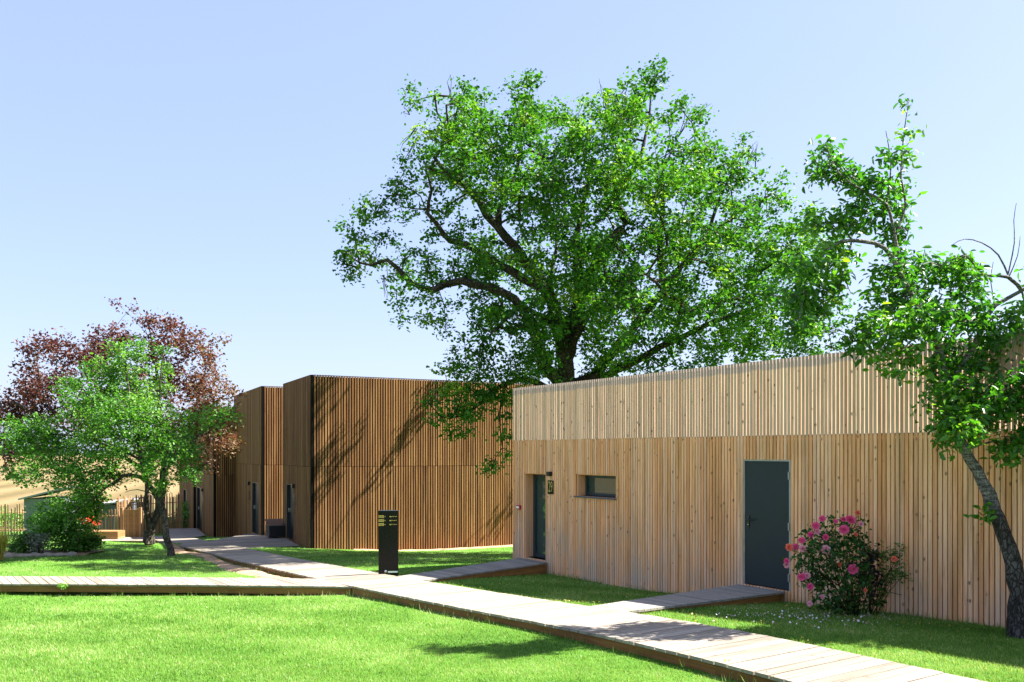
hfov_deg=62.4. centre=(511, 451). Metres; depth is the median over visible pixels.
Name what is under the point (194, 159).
sky
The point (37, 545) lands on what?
flowering shrub
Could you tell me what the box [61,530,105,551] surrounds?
shrub
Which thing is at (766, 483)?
metal door
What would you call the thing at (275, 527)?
storage box
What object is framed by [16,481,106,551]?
shrub
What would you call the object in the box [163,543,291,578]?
soil
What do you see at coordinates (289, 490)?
door
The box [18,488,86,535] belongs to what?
shed
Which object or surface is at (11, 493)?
field
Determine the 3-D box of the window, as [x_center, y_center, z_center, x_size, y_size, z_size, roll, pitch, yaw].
[1.782,0.706,17.192,0.325,0.462,1.304,0,0,-34]
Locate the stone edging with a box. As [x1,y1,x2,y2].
[4,552,77,557]
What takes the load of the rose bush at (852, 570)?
on the lawn at (200, 561)
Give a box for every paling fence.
[0,503,25,537]
[81,506,143,536]
[116,492,182,533]
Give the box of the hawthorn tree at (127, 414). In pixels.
[0,334,248,555]
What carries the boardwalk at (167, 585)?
on the lawn at (200, 561)
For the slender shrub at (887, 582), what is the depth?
11.61 m
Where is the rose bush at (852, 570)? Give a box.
[781,510,897,615]
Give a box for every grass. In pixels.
[0,528,15,559]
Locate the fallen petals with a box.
[713,608,915,627]
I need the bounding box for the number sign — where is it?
[548,480,553,493]
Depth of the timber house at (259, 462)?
33.12 m
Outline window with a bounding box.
[573,475,616,499]
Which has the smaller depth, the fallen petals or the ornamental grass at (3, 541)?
the fallen petals
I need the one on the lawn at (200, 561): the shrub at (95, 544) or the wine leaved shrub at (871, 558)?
the wine leaved shrub at (871, 558)
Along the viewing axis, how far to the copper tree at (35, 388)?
27.89 m
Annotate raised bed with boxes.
[83,530,124,538]
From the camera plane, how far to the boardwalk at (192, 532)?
38.14 m
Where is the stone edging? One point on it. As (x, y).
(32, 554)
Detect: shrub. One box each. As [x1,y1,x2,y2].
[5,528,41,553]
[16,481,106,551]
[21,532,53,552]
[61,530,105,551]
[855,542,891,613]
[865,537,913,614]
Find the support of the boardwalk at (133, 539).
on the lawn at (200, 561)
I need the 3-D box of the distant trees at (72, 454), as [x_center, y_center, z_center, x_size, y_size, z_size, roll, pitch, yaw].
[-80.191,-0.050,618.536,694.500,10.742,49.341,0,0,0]
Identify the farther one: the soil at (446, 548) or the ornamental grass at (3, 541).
the soil at (446, 548)
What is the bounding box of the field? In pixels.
[0,453,184,531]
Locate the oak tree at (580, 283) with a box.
[328,52,862,478]
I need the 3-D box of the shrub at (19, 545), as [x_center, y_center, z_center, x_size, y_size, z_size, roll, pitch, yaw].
[-14.258,2.580,24.579,1.195,0.812,0.982,0,0,0]
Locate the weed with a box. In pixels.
[57,580,68,595]
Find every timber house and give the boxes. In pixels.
[179,433,195,527]
[196,407,235,536]
[234,386,282,535]
[283,375,547,549]
[513,332,1023,627]
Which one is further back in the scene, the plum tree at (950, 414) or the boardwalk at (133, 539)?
the boardwalk at (133, 539)
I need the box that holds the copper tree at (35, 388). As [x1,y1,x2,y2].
[0,297,249,544]
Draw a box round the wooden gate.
[120,508,141,536]
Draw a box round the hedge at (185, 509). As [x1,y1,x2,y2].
[0,500,189,530]
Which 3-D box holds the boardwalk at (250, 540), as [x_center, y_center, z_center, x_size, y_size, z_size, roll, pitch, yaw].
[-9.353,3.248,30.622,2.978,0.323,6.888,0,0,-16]
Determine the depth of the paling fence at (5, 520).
33.00 m
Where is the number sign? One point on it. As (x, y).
(550, 486)
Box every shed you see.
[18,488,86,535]
[98,497,143,529]
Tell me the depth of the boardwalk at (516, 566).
17.78 m
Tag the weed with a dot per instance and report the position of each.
(62, 585)
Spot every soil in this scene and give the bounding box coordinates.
[4,550,105,554]
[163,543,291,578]
[354,545,512,550]
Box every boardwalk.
[0,576,350,594]
[102,537,142,542]
[155,535,985,681]
[169,528,205,537]
[211,533,298,547]
[399,558,546,581]
[591,584,784,613]
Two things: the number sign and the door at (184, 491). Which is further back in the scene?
the door at (184, 491)
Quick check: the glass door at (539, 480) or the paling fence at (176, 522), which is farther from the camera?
the paling fence at (176, 522)
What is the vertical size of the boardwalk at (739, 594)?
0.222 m
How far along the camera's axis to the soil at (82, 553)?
24.78 m
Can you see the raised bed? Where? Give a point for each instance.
(114, 534)
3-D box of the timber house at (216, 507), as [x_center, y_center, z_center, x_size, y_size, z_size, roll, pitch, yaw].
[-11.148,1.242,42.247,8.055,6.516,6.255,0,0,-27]
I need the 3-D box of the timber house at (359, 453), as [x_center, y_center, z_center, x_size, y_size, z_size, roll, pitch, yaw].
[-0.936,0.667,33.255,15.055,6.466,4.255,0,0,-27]
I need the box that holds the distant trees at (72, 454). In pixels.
[0,448,169,455]
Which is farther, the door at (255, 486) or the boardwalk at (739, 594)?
the door at (255, 486)
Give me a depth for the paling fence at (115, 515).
33.69 m
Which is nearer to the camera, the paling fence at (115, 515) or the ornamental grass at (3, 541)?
the ornamental grass at (3, 541)
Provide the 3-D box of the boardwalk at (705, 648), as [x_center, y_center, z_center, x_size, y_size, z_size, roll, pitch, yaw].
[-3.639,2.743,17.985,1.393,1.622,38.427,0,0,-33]
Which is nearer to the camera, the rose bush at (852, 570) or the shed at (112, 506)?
the rose bush at (852, 570)
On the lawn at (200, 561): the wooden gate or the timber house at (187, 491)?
the wooden gate
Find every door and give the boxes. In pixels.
[183,489,186,527]
[197,487,201,528]
[252,482,258,533]
[287,484,292,538]
[533,474,545,557]
[743,459,790,590]
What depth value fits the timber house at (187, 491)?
45.60 m
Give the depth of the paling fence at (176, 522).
41.04 m
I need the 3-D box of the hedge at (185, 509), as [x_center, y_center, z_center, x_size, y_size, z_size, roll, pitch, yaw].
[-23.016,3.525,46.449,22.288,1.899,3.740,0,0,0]
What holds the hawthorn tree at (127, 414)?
on the lawn at (200, 561)
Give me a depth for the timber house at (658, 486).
13.79 m
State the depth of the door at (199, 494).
42.74 m
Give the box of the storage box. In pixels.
[265,519,285,536]
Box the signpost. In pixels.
[378,510,398,575]
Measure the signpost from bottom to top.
1.461 m
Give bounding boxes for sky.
[0,0,1023,452]
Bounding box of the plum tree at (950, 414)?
[765,94,1023,638]
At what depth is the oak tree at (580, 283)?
24.17 m
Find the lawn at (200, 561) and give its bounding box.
[0,532,1023,681]

